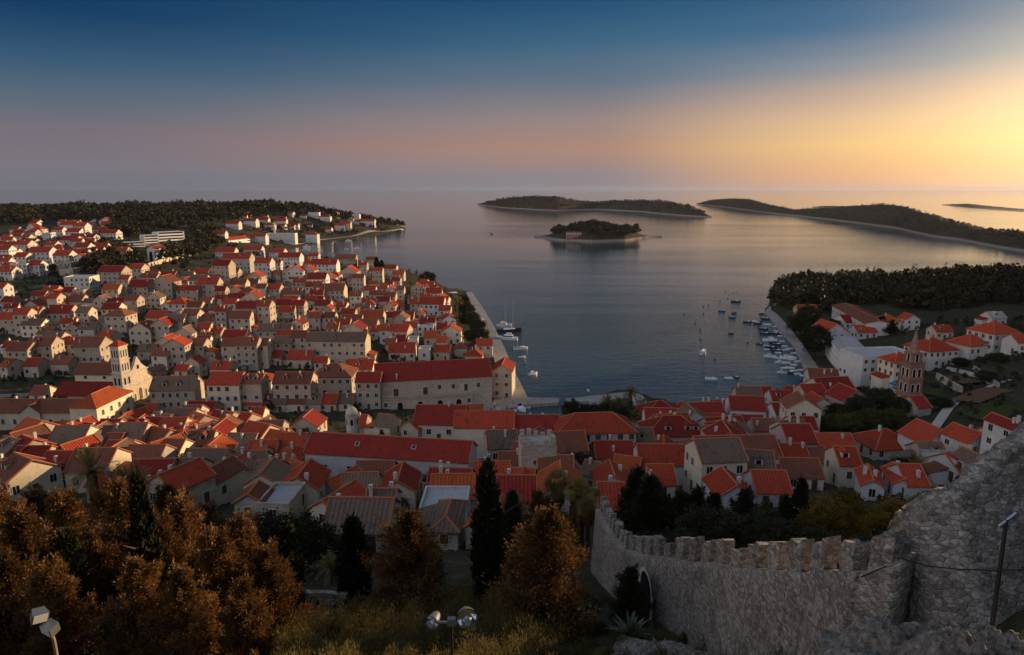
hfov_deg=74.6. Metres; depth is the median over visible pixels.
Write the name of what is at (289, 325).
stone house
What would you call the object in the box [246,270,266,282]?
stone house
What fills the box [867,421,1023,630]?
bastion wall
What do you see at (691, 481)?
door
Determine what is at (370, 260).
stone house
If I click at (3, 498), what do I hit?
conifer
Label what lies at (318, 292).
stone house
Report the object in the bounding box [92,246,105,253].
white house
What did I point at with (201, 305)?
stone house
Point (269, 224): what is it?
white house
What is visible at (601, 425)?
harbour house
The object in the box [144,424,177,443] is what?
stone house
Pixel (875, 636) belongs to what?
rock outcrop
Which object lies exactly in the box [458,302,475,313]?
evergreen tree
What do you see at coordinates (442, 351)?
stone house
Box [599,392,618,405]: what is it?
date palm
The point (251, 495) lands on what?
stone house
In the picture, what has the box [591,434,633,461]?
stone house
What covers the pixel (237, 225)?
white house
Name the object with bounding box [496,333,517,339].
motor yacht
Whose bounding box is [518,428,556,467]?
wall tower
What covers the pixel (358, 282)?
stone house
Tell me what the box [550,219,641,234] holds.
islet wood
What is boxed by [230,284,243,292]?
plastered house
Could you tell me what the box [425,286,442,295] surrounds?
white house
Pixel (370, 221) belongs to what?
white house
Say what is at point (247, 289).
plastered house
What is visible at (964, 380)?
garden plot
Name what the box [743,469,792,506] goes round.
white house
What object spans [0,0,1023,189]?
sky
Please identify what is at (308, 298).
plastered house
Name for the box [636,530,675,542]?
evergreen tree
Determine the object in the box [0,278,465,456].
courtyard greenery
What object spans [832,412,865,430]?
green tree
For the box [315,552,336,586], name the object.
date palm
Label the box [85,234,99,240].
white house
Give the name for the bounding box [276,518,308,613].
cypress
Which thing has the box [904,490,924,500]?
golden tree
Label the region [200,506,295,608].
conifer
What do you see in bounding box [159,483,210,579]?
conifer
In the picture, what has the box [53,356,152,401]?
cathedral
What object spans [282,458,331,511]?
plastered house
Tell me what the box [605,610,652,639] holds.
agave
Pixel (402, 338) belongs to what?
stone house
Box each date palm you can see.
[62,445,120,507]
[109,459,151,487]
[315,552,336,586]
[455,296,463,314]
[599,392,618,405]
[612,395,626,405]
[622,384,639,407]
[629,409,641,424]
[634,397,647,403]
[903,450,936,480]
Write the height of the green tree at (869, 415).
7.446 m
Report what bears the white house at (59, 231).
on the ground
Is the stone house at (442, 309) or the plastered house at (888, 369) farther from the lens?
the stone house at (442, 309)
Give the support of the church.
on the ground
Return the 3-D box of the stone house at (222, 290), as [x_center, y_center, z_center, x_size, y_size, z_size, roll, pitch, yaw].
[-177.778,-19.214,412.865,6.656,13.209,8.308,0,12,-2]
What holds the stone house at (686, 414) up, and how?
on the ground
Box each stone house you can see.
[0,295,25,311]
[0,311,14,334]
[0,358,24,378]
[0,435,23,456]
[0,453,6,460]
[5,341,37,360]
[6,431,59,456]
[10,416,59,431]
[11,308,37,335]
[13,442,59,456]
[22,357,50,377]
[24,298,47,307]
[27,336,65,361]
[30,290,48,299]
[31,306,47,317]
[36,327,62,335]
[42,285,62,290]
[42,331,72,339]
[43,450,73,462]
[44,288,61,295]
[45,304,77,327]
[46,293,66,308]
[49,355,78,376]
[53,420,72,424]
[55,261,79,270]
[59,267,81,275]
[59,433,102,449]
[61,286,76,293]
[64,294,89,305]
[64,415,98,424]
[66,321,80,335]
[72,288,92,297]
[72,336,113,363]
[74,305,97,321]
[83,469,123,502]
[92,294,111,311]
[97,265,131,283]
[97,315,105,329]
[97,416,126,424]
[100,283,125,296]
[101,432,126,446]
[103,308,137,337]
[104,439,145,446]
[110,296,124,302]
[111,421,156,441]
[115,247,131,257]
[117,273,133,286]
[118,406,150,417]
[119,413,132,419]
[123,295,145,313]
[124,287,131,296]
[127,279,153,297]
[127,417,150,421]
[127,444,177,460]
[128,263,149,278]
[131,458,178,477]
[136,343,158,360]
[139,273,160,279]
[144,271,160,273]
[144,310,172,321]
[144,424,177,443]
[145,290,166,308]
[145,402,166,414]
[145,414,171,425]
[145,469,162,479]
[146,456,217,512]
[147,364,166,376]
[149,316,177,341]
[149,432,187,443]
[153,273,181,299]
[161,269,180,278]
[162,334,193,366]
[169,420,199,429]
[173,429,184,434]
[174,307,188,313]
[174,324,199,339]
[174,408,203,416]
[175,285,186,297]
[182,309,204,326]
[182,401,211,415]
[182,420,214,440]
[182,445,235,465]
[184,285,202,300]
[186,301,207,313]
[187,397,224,411]
[188,410,218,423]
[192,338,218,357]
[195,277,223,296]
[195,429,219,447]
[199,297,216,309]
[201,313,215,324]
[203,380,207,398]
[206,351,221,371]
[207,273,220,276]
[207,418,237,435]
[210,409,223,417]
[211,259,235,283]
[212,324,226,341]
[214,286,229,293]
[214,305,232,328]
[217,414,245,431]
[218,407,239,420]
[220,338,235,361]
[221,253,254,274]
[222,451,252,459]
[227,293,246,299]
[227,432,259,449]
[228,278,250,287]
[228,310,258,335]
[231,479,274,516]
[234,336,262,371]
[235,300,257,313]
[235,447,273,458]
[236,268,242,277]
[236,452,259,473]
[237,410,262,422]
[241,290,265,300]
[241,371,273,406]
[242,391,268,409]
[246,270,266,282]
[248,277,260,286]
[253,454,288,470]
[256,300,276,324]
[256,322,280,339]
[256,482,307,519]
[260,417,289,427]
[263,393,287,412]
[267,284,284,298]
[271,350,286,365]
[271,371,318,398]
[273,270,282,280]
[273,335,291,355]
[274,441,304,461]
[275,299,292,317]
[277,305,297,322]
[278,429,310,450]
[279,322,294,328]
[281,295,301,299]
[282,265,293,280]
[282,452,302,467]
[283,288,305,299]
[286,349,315,368]
[289,330,308,349]
[289,408,327,432]
[290,300,307,317]
[290,315,308,329]
[292,278,306,288]
[304,391,323,411]
[305,330,378,364]
[307,312,322,330]
[309,288,325,297]
[312,296,325,308]
[313,283,347,300]
[314,299,333,311]
[316,363,358,393]
[321,303,335,310]
[321,392,339,411]
[321,496,401,552]
[324,321,340,330]
[325,464,363,495]
[335,254,357,266]
[337,317,352,330]
[340,265,360,279]
[340,308,357,317]
[340,471,382,487]
[342,221,351,230]
[343,320,367,331]
[347,274,351,286]
[352,274,365,290]
[354,303,370,309]
[354,372,382,409]
[355,318,379,333]
[355,460,398,479]
[358,412,371,433]
[359,261,371,275]
[364,300,376,309]
[365,481,402,509]
[366,256,375,267]
[369,290,386,306]
[372,267,383,282]
[377,296,390,308]
[383,291,397,300]
[383,300,398,310]
[384,264,397,275]
[384,281,393,283]
[384,336,397,350]
[385,284,396,291]
[388,342,416,360]
[389,270,405,280]
[390,323,412,337]
[391,276,402,286]
[392,311,418,322]
[394,311,410,323]
[395,301,404,310]
[395,334,407,341]
[396,285,405,302]
[399,419,422,436]
[403,319,418,335]
[410,282,423,298]
[410,296,418,311]
[415,307,426,317]
[419,498,467,550]
[420,292,430,295]
[423,330,438,347]
[426,460,475,481]
[429,284,441,286]
[430,465,475,510]
[433,344,451,359]
[436,322,448,334]
[438,305,451,315]
[438,312,447,321]
[453,340,469,357]
[462,492,506,548]
[463,404,483,409]
[464,345,483,358]
[473,454,510,475]
[475,474,495,503]
[476,337,492,357]
[484,426,517,459]
[492,356,515,397]
[496,468,537,520]
[497,448,517,466]
[510,425,546,441]
[510,441,517,450]
[510,466,537,473]
[552,429,589,453]
[571,453,582,469]
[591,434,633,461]
[593,475,627,518]
[613,453,642,471]
[635,426,655,442]
[644,467,658,480]
[649,410,691,420]
[683,434,783,457]
[697,415,745,427]
[699,424,734,434]
[732,383,767,404]
[735,414,763,424]
[746,417,775,433]
[793,304,817,313]
[802,376,855,389]
[807,445,825,467]
[815,432,858,450]
[851,425,903,460]
[896,440,946,458]
[898,395,932,416]
[914,449,954,464]
[925,322,953,339]
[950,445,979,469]
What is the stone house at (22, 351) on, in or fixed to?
on the ground
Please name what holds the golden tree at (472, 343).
on the ground
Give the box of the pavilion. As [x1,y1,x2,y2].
[566,232,581,238]
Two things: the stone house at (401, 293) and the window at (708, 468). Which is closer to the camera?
the window at (708, 468)
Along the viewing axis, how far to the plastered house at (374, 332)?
343.69 m
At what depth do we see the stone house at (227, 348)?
286.64 m
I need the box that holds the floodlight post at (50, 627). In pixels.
[30,606,60,654]
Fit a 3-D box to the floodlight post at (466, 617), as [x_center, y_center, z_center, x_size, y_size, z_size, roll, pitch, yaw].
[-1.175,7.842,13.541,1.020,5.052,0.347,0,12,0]
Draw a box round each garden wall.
[0,393,27,397]
[14,281,63,292]
[884,385,895,393]
[936,373,962,392]
[946,367,991,384]
[972,366,999,387]
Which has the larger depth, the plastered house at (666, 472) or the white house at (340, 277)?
the white house at (340, 277)
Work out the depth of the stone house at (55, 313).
343.46 m
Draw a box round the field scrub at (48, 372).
[0,271,209,397]
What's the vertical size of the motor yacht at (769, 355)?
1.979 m
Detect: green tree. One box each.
[325,533,372,553]
[401,497,410,506]
[421,473,426,481]
[820,414,838,429]
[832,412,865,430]
[854,407,890,429]
[881,407,909,427]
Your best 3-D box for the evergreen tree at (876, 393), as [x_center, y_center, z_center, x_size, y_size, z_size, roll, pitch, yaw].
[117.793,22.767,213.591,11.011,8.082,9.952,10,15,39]
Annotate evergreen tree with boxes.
[250,507,315,564]
[290,506,341,571]
[418,271,437,280]
[454,294,468,305]
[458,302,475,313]
[458,314,470,327]
[462,329,475,341]
[464,310,482,325]
[468,318,486,332]
[472,327,489,338]
[560,396,587,414]
[570,451,594,464]
[584,403,591,411]
[588,401,615,411]
[607,403,637,420]
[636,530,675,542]
[658,523,704,542]
[672,502,732,540]
[694,507,756,548]
[721,505,788,548]
[745,517,814,542]
[782,311,817,335]
[795,302,823,318]
[798,321,834,359]
[801,526,854,569]
[823,403,854,419]
[827,318,842,326]
[840,392,877,411]
[842,532,877,540]
[865,386,895,408]
[866,528,885,549]
[884,395,912,413]
[884,455,918,463]
[928,396,955,409]
[951,357,971,366]
[973,369,999,383]
[988,352,1011,363]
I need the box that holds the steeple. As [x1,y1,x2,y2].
[895,329,924,397]
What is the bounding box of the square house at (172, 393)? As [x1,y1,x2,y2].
[148,375,204,413]
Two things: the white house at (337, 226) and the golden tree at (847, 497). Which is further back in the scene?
the white house at (337, 226)
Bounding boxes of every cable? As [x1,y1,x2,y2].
[856,566,886,577]
[899,557,1023,570]
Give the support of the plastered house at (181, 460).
on the ground
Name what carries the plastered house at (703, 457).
on the ground
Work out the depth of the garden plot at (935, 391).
217.96 m
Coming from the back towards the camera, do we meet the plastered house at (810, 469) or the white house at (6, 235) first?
the white house at (6, 235)
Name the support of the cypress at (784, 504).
on the ground
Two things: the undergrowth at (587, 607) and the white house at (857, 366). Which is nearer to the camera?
the undergrowth at (587, 607)
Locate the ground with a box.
[0,206,1023,654]
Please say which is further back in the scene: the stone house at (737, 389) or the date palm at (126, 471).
the stone house at (737, 389)
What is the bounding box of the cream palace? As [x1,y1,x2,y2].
[0,396,81,429]
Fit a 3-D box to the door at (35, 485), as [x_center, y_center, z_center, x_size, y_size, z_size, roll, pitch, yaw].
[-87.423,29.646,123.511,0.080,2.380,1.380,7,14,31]
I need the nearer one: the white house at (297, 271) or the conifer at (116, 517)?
the conifer at (116, 517)
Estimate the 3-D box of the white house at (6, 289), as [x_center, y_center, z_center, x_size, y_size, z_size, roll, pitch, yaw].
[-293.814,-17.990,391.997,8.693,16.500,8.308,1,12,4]
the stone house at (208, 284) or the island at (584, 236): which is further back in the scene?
the island at (584, 236)
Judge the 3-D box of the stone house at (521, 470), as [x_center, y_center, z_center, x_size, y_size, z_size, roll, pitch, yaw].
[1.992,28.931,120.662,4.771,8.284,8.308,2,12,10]
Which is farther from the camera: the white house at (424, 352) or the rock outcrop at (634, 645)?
the white house at (424, 352)
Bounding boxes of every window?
[11,484,20,495]
[49,472,57,483]
[71,477,79,485]
[221,483,227,495]
[243,506,251,515]
[268,509,276,516]
[318,512,323,523]
[426,429,430,434]
[439,534,449,544]
[446,429,450,434]
[492,453,496,459]
[532,459,536,465]
[587,479,592,485]
[595,434,601,439]
[617,434,623,439]
[628,433,634,440]
[661,487,667,493]
[686,450,688,461]
[706,466,713,473]
[736,464,743,473]
[761,495,769,501]
[790,479,796,486]
[846,471,852,479]
[867,488,876,497]
[878,451,884,457]
[944,438,949,444]
[957,460,962,469]
[986,436,991,444]
[987,423,993,431]
[1003,429,1008,436]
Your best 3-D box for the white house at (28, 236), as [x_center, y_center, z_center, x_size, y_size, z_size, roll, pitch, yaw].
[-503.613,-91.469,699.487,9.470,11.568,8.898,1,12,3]
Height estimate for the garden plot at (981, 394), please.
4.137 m
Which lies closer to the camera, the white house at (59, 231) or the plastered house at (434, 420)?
the plastered house at (434, 420)
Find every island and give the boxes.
[477,196,711,217]
[534,228,661,241]
[696,199,1023,251]
[812,206,908,207]
[942,203,1023,211]
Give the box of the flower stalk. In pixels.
[304,560,312,608]
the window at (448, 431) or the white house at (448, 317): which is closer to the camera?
the window at (448, 431)
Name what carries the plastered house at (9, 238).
on the ground
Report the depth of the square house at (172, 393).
229.83 m
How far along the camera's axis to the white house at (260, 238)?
893.14 m
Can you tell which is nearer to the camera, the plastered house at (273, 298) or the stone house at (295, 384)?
the stone house at (295, 384)
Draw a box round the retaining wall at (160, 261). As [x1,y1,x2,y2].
[146,253,188,265]
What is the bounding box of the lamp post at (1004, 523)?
[989,511,1017,625]
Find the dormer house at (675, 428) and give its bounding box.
[637,415,700,441]
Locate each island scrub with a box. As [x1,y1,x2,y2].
[484,195,704,212]
[702,197,1023,239]
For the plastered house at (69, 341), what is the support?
on the ground
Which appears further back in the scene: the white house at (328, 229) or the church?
the white house at (328, 229)
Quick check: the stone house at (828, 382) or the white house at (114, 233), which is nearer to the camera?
the stone house at (828, 382)
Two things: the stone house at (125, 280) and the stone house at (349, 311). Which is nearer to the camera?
the stone house at (349, 311)
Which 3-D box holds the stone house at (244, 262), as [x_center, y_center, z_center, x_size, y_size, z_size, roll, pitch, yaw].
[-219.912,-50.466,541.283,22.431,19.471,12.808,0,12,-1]
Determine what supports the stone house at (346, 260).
on the ground
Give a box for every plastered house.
[0,451,64,500]
[1,237,16,240]
[1,261,16,265]
[1,338,19,357]
[2,302,22,311]
[6,423,51,439]
[19,316,52,336]
[25,238,42,246]
[28,384,57,397]
[47,424,100,443]
[57,458,68,491]
[59,317,80,331]
[62,443,132,492]
[64,336,77,355]
[76,322,102,335]
[81,298,93,305]
[93,227,102,232]
[94,420,113,444]
[98,327,120,340]
[100,301,126,314]
[111,437,137,449]
[128,319,153,344]
[150,347,170,369]
[150,410,176,416]
[154,333,177,347]
[158,416,193,429]
[160,438,196,455]
[163,311,188,328]
[170,362,194,375]
[172,452,213,466]
[181,270,196,278]
[181,279,188,284]
[183,354,207,377]
[188,275,209,284]
[196,322,215,331]
[197,329,215,345]
[202,433,238,453]
[206,369,245,412]
[207,306,215,312]
[209,358,243,373]
[211,454,252,505]
[214,294,227,304]
[221,327,252,339]
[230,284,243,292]
[238,286,258,292]
[240,420,281,438]
[240,457,293,488]
[247,439,280,456]
[250,407,269,417]
[253,440,274,455]
[255,282,268,295]
[257,414,276,421]
[260,337,272,368]
[262,370,273,392]
[263,427,290,438]
[265,295,278,301]
[274,329,301,337]
[275,280,291,287]
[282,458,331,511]
[286,399,304,412]
[303,309,318,318]
[304,280,323,294]
[304,294,315,307]
[306,479,365,525]
[313,354,329,372]
[320,311,337,329]
[329,273,337,279]
[330,277,338,282]
[335,301,349,314]
[337,391,355,411]
[341,314,363,322]
[346,357,376,371]
[349,291,363,307]
[360,308,386,322]
[363,286,377,297]
[363,413,401,435]
[370,325,379,339]
[380,461,421,511]
[385,311,393,322]
[407,294,418,303]
[407,336,418,351]
[413,402,468,438]
[419,317,435,329]
[421,482,429,492]
[436,335,448,343]
[441,322,462,343]
[453,407,514,458]
[515,413,559,432]
[537,454,574,473]
[538,459,582,515]
[579,457,601,487]
[642,463,677,497]
[680,401,726,415]
[683,436,749,493]
[768,415,805,432]
[775,457,825,490]
[779,390,822,431]
[779,437,810,456]
[806,391,831,415]
[823,444,862,487]
[870,348,903,388]
[877,313,901,328]
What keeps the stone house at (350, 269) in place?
on the ground
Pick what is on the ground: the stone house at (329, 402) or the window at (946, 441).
the stone house at (329, 402)
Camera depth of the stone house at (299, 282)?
462.68 m
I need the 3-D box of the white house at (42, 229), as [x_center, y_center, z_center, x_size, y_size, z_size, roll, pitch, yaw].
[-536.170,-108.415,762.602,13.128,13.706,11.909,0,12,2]
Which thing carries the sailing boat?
on the sea
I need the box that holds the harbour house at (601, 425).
[553,411,638,456]
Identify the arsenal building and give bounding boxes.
[374,358,492,409]
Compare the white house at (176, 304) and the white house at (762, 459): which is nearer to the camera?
the white house at (762, 459)
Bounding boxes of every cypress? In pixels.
[88,257,97,270]
[95,261,103,271]
[115,462,166,633]
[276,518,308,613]
[332,512,374,604]
[373,256,379,266]
[378,260,384,271]
[466,453,522,601]
[500,509,515,580]
[501,486,526,577]
[612,464,646,529]
[624,470,671,535]
[776,492,790,520]
[783,473,811,522]
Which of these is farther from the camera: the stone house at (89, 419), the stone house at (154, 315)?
the stone house at (154, 315)
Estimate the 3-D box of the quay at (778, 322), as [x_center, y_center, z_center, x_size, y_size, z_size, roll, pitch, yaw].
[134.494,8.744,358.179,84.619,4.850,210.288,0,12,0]
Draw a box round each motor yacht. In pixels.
[496,321,511,326]
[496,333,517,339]
[764,353,775,356]
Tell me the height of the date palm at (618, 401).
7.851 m
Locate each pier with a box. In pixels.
[528,397,558,406]
[566,392,628,404]
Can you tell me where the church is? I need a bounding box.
[147,245,165,261]
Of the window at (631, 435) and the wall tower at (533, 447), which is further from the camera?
the window at (631, 435)
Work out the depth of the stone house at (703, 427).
165.72 m
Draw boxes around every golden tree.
[469,339,475,348]
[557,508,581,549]
[792,509,832,536]
[793,492,857,535]
[821,486,866,521]
[831,500,891,537]
[855,512,894,537]
[871,495,909,517]
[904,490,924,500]
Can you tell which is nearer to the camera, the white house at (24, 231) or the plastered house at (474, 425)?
the plastered house at (474, 425)
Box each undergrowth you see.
[1,606,894,654]
[262,577,582,654]
[301,590,628,636]
[690,481,908,511]
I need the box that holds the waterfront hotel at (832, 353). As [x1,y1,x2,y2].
[825,335,863,368]
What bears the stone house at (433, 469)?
on the ground
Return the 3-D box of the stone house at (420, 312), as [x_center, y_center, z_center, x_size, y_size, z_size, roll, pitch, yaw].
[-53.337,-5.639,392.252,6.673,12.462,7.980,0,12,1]
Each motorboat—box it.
[512,346,527,349]
[513,402,525,411]
[704,376,716,379]
[762,337,777,340]
[778,355,796,359]
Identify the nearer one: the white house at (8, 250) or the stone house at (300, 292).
the stone house at (300, 292)
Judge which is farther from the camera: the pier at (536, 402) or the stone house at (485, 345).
the stone house at (485, 345)
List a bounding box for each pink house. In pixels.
[704,413,746,433]
[770,419,819,447]
[792,383,826,397]
[824,382,870,409]
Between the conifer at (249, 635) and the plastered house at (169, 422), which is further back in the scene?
the plastered house at (169, 422)
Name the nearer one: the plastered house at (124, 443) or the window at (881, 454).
the plastered house at (124, 443)
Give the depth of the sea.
763.31 m
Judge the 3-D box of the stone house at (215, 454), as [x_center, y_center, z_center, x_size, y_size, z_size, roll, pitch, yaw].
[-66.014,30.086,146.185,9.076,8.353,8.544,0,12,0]
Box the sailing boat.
[699,318,705,353]
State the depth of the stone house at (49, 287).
412.24 m
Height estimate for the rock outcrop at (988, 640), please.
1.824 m
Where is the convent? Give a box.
[303,431,477,482]
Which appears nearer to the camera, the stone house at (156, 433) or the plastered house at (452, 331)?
the stone house at (156, 433)
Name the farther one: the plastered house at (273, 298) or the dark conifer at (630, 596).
the plastered house at (273, 298)
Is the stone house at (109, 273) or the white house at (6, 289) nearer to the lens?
the white house at (6, 289)
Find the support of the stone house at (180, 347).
on the ground
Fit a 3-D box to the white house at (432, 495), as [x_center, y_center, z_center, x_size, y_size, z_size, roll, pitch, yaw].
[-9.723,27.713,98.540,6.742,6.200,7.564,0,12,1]
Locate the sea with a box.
[0,190,1023,415]
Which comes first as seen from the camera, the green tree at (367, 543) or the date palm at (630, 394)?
the green tree at (367, 543)
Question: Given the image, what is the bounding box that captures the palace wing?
[67,386,133,420]
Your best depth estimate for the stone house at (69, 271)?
490.08 m
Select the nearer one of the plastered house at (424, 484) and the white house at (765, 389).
the plastered house at (424, 484)
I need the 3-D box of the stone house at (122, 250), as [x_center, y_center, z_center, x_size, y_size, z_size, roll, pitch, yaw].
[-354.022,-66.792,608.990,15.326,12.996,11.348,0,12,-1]
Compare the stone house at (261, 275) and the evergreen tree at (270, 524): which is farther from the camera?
the stone house at (261, 275)
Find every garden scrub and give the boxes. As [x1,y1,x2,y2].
[0,222,365,285]
[253,217,390,237]
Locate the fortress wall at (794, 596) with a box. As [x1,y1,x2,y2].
[590,496,917,654]
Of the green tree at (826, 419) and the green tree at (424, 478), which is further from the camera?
the green tree at (826, 419)
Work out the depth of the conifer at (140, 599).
28.58 m
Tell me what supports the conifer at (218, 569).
on the ground
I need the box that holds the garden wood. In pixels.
[79,217,226,274]
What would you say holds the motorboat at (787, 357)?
on the sea
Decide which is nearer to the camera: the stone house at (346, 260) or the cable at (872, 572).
the cable at (872, 572)
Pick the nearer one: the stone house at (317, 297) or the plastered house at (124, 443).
the plastered house at (124, 443)
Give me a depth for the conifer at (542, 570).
35.66 m
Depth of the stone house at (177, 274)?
459.09 m
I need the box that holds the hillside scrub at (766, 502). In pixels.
[759,314,1023,515]
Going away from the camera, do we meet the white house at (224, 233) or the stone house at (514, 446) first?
the stone house at (514, 446)
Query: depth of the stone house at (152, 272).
468.64 m
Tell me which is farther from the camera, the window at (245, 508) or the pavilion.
the pavilion
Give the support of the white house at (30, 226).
on the ground
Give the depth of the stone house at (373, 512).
79.34 m
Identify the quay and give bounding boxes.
[466,292,528,409]
[765,306,817,383]
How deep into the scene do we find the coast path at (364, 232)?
1158.41 m
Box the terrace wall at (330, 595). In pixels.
[303,589,350,604]
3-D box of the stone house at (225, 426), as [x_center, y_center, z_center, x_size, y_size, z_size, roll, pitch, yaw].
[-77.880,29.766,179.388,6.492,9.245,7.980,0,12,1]
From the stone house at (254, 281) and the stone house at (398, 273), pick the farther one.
the stone house at (398, 273)
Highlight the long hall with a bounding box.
[831,303,892,335]
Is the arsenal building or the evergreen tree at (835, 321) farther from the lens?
the evergreen tree at (835, 321)
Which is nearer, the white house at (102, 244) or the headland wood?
the headland wood
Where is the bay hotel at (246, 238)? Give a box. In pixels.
[226,235,268,242]
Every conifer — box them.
[0,478,48,549]
[0,495,56,620]
[0,544,41,654]
[1,550,114,654]
[11,481,53,529]
[38,483,105,548]
[42,523,119,649]
[70,523,164,645]
[80,487,114,542]
[82,552,177,654]
[88,473,160,595]
[117,509,202,596]
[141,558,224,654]
[150,482,188,520]
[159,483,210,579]
[163,522,280,638]
[191,500,231,533]
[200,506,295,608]
[212,573,283,654]
[245,543,320,640]
[246,511,279,550]
[356,502,462,615]
[481,503,605,642]
[521,487,563,557]
[605,562,655,625]
[657,489,698,534]
[662,492,674,530]
[668,486,713,535]
[705,491,724,511]
[725,484,762,519]
[883,319,900,334]
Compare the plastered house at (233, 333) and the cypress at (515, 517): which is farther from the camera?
the plastered house at (233, 333)
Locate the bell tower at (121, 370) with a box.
[108,339,135,406]
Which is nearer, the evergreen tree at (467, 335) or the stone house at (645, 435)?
the stone house at (645, 435)
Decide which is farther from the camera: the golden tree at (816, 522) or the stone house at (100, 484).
the stone house at (100, 484)
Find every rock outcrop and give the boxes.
[611,634,719,654]
[819,618,963,654]
[903,625,1023,654]
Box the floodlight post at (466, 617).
[425,606,477,654]
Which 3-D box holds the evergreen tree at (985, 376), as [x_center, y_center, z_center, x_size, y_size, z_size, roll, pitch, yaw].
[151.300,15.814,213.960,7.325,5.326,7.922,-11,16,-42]
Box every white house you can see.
[0,234,13,240]
[0,245,16,255]
[0,256,15,265]
[0,266,22,280]
[0,283,14,305]
[3,241,15,245]
[9,226,22,233]
[10,262,31,276]
[12,229,27,233]
[12,233,23,239]
[13,240,37,251]
[13,252,34,261]
[21,234,34,238]
[26,260,48,275]
[27,224,41,230]
[27,247,56,264]
[28,221,41,225]
[28,229,41,237]
[32,226,47,232]
[37,296,47,305]
[42,232,56,239]
[43,241,61,246]
[51,227,66,236]
[52,243,71,249]
[52,250,77,263]
[59,221,77,228]
[59,236,81,246]
[63,275,100,290]
[65,228,83,235]
[68,249,92,253]
[69,238,84,247]
[70,233,85,237]
[72,222,91,234]
[73,242,94,248]
[74,253,89,267]
[84,238,97,241]
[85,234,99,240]
[88,222,96,227]
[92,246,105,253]
[94,242,110,247]
[100,229,122,239]
[160,300,171,309]
[163,297,193,312]
[193,268,211,274]
[197,335,214,347]
[206,230,228,241]
[215,247,238,257]
[222,298,239,310]
[225,220,241,229]
[243,218,259,227]
[243,245,264,256]
[252,233,268,244]
[254,257,275,280]
[257,217,269,223]
[263,222,275,229]
[267,233,297,244]
[269,248,287,258]
[274,218,287,224]
[275,260,283,269]
[277,224,286,229]
[277,252,303,268]
[286,265,306,282]
[288,211,294,216]
[289,223,299,229]
[299,214,306,218]
[303,265,318,273]
[304,258,310,266]
[304,272,329,289]
[305,231,319,243]
[308,212,320,218]
[308,253,320,258]
[310,259,339,272]
[320,214,331,221]
[324,227,332,232]
[329,271,346,284]
[334,223,345,230]
[352,214,360,219]
[359,219,375,227]
[363,297,374,302]
[368,280,377,285]
[377,284,388,289]
[379,323,392,344]
[417,323,434,336]
[418,296,446,316]
[418,345,431,360]
[419,486,470,529]
[421,281,434,284]
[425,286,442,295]
[425,315,438,325]
[442,312,456,323]
[445,296,451,304]
[590,458,628,487]
[627,400,677,426]
[632,443,684,484]
[641,407,677,419]
[654,434,676,442]
[675,401,684,407]
[678,403,706,422]
[701,465,757,511]
[702,419,741,434]
[705,413,721,416]
[711,397,724,407]
[724,394,767,416]
[731,417,753,433]
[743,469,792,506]
[745,448,783,469]
[761,386,771,395]
[764,389,790,403]
[766,402,779,420]
[781,415,818,431]
[782,385,795,393]
[803,367,839,381]
[811,319,849,343]
[833,314,852,329]
[838,346,906,386]
[848,325,877,338]
[854,463,886,500]
[880,460,910,497]
[884,463,939,499]
[896,417,942,450]
[897,312,920,331]
[902,336,959,370]
[922,451,960,484]
[939,421,981,452]
[944,334,988,359]
[966,319,1021,356]
[973,311,1007,324]
[979,412,1021,453]
[1000,333,1023,355]
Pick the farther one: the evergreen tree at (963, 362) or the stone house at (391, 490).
the evergreen tree at (963, 362)
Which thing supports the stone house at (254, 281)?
on the ground
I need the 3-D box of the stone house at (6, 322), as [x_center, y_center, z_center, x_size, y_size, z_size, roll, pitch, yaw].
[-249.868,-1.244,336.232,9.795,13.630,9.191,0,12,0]
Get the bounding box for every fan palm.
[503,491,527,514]
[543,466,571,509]
[563,477,586,539]
[564,474,602,546]
[576,492,598,551]
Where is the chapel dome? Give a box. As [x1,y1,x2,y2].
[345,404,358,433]
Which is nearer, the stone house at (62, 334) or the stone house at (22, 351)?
the stone house at (22, 351)
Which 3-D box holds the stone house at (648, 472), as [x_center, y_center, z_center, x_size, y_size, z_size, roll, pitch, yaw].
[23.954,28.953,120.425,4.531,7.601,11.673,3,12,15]
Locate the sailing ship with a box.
[496,304,525,332]
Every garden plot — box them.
[922,388,953,395]
[945,375,980,383]
[951,387,1012,402]
[964,402,1023,420]
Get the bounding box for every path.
[290,229,403,244]
[632,393,645,407]
[932,400,960,426]
[986,379,1011,386]
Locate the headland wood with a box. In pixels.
[766,262,1023,310]
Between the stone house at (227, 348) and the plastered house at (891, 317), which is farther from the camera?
the plastered house at (891, 317)
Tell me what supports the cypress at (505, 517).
on the ground
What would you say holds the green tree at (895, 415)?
on the ground
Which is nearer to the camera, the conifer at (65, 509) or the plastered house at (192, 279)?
the conifer at (65, 509)
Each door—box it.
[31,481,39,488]
[138,387,143,398]
[149,251,152,261]
[203,489,210,503]
[301,491,304,507]
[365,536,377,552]
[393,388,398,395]
[397,402,403,408]
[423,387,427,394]
[568,504,571,515]
[689,478,692,490]
[810,479,818,489]
[832,471,835,484]
[859,443,863,453]
[887,482,890,494]
[947,469,954,481]
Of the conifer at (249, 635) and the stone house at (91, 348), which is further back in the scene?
the stone house at (91, 348)
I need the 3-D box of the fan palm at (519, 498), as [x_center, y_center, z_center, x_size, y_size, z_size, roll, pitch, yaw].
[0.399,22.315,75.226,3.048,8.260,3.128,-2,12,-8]
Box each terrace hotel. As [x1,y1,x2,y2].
[123,241,145,246]
[139,234,159,244]
[152,231,184,242]
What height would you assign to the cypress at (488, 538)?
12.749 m
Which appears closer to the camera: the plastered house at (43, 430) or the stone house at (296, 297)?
the plastered house at (43, 430)
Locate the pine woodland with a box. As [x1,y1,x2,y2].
[0,198,405,228]

